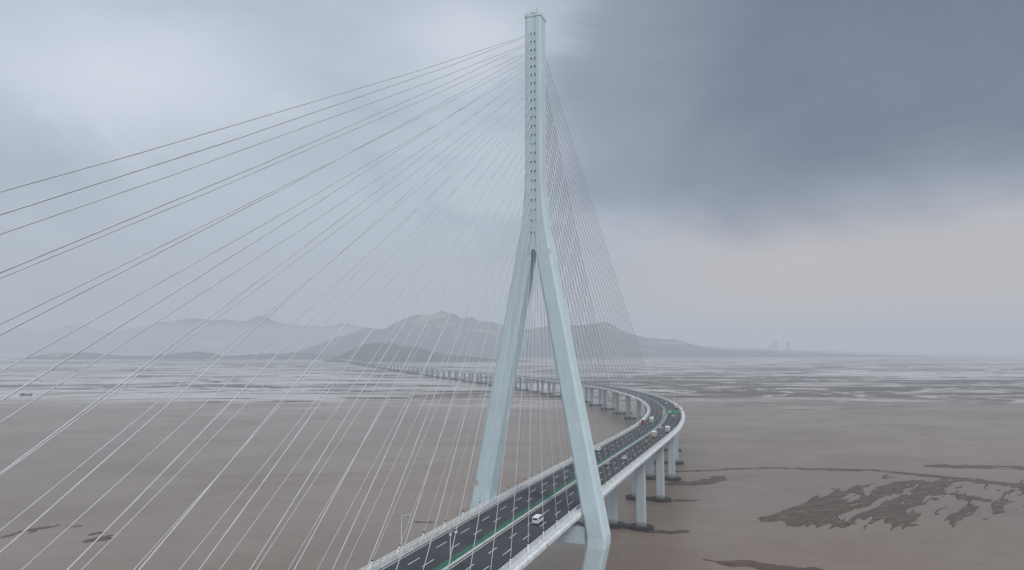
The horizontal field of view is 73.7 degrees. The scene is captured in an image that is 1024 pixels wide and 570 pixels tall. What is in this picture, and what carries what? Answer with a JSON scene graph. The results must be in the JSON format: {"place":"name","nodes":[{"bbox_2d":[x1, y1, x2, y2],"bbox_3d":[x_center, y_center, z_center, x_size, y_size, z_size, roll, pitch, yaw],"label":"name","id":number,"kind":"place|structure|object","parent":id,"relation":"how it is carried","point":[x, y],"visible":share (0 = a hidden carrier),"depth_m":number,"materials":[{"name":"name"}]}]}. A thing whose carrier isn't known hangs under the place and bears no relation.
{"place":"outdoors","nodes":[
{"label":"outdoors","id":0,"kind":"place"},
{"bbox_2d":[16,351,337,358],"bbox_3d":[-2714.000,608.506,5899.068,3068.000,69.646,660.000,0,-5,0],"label":"wooded island","id":1,"kind":"structure","parent":0,"point":[87,355],"depth_m":5725.47,"materials":[{"name":"grey plant"}]},
{"bbox_2d":[322,342,534,361],"bbox_3d":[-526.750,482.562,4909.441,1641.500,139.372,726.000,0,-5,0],"label":"wooded island","id":2,"kind":"structure","parent":0,"point":[366,352],"depth_m":4714.62,"materials":[{"name":"grey plant"}]},
{"bbox_2d":[0,316,882,353],"bbox_3d":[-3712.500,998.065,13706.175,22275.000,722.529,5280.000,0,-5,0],"label":"hills","id":3,"kind":"structure","parent":0,"point":[216,337],"depth_m":12178.32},
{"bbox_2d":[0,349,1023,569],"bbox_3d":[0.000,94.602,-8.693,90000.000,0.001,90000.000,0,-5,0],"label":"water","id":4,"kind":"structure","parent":0,"point":[947,406],"depth_m":604.30,"materials":[{"name":"liquid"}]},
{"bbox_2d":[0,7,684,569],"bbox_3d":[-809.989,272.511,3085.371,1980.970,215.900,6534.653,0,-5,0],"label":"cable stayed bridge","id":5,"kind":"structure","parent":4,"relation":"in","point":[502,533],"depth_m":218.39,"materials":[{"name":"concrete"}]},
{"bbox_2d":[401,514,411,551],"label":"street lamp","id":6,"kind":"object","parent":5,"relation":"on","point":[401,530],"visible":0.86,"depth_m":169.42,"materials":[{"name":"grey metal"}]},
{"bbox_2d":[449,531,456,559],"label":"traffic camera pole","id":7,"kind":"object","parent":5,"relation":"on","point":[450,534],"visible":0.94,"depth_m":162.55,"materials":[{"name":"grey metal"}]},
{"bbox_2d":[532,514,543,523],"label":"van","id":8,"kind":"object","parent":5,"relation":"on","point":[537,518],"visible":1,"depth_m":200.16,"materials":[{"name":"paint"}]},
{"bbox_2d":[651,431,657,437],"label":"truck","id":9,"kind":"object","parent":5,"relation":"on","point":[654,434],"visible":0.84,"depth_m":410.00,"materials":[{"name":"white metal"}]},
{"bbox_2d":[662,410,681,413],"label":"highway sign gantry","id":10,"kind":"object","parent":5,"relation":"on","point":[673,412],"visible":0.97,"depth_m":523.67,"materials":[{"name":"green metal"}]},
{"bbox_2d":[1,464,1023,569],"bbox_3d":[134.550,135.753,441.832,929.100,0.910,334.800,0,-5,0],"label":"mudflat","id":11,"kind":"structure","parent":4,"relation":"in","point":[816,511],"depth_m":413.68,"materials":[{"name":"brown soil"}]},
{"bbox_2d":[0,0,1023,348],"label":"sky","id":12,"kind":"structure","parent":0,"point":[808,174],"materials":[{"name":"grey"}]},
{"bbox_2d":[284,311,939,356],"bbox_3d":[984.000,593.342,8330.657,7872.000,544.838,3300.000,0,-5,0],"label":"hills","id":13,"kind":"structure","parent":0,"point":[653,347],"depth_m":7323.87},
{"bbox_2d":[773,341,777,350],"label":"apartment tower","id":14,"kind":"structure","parent":0,"point":[775,345],"depth_m":9808.39,"materials":[{"name":"concrete"}]},
{"bbox_2d":[786,341,789,350],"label":"apartment tower","id":15,"kind":"structure","parent":0,"point":[787,345],"depth_m":9785.54,"materials":[{"name":"concrete"}]}
]}

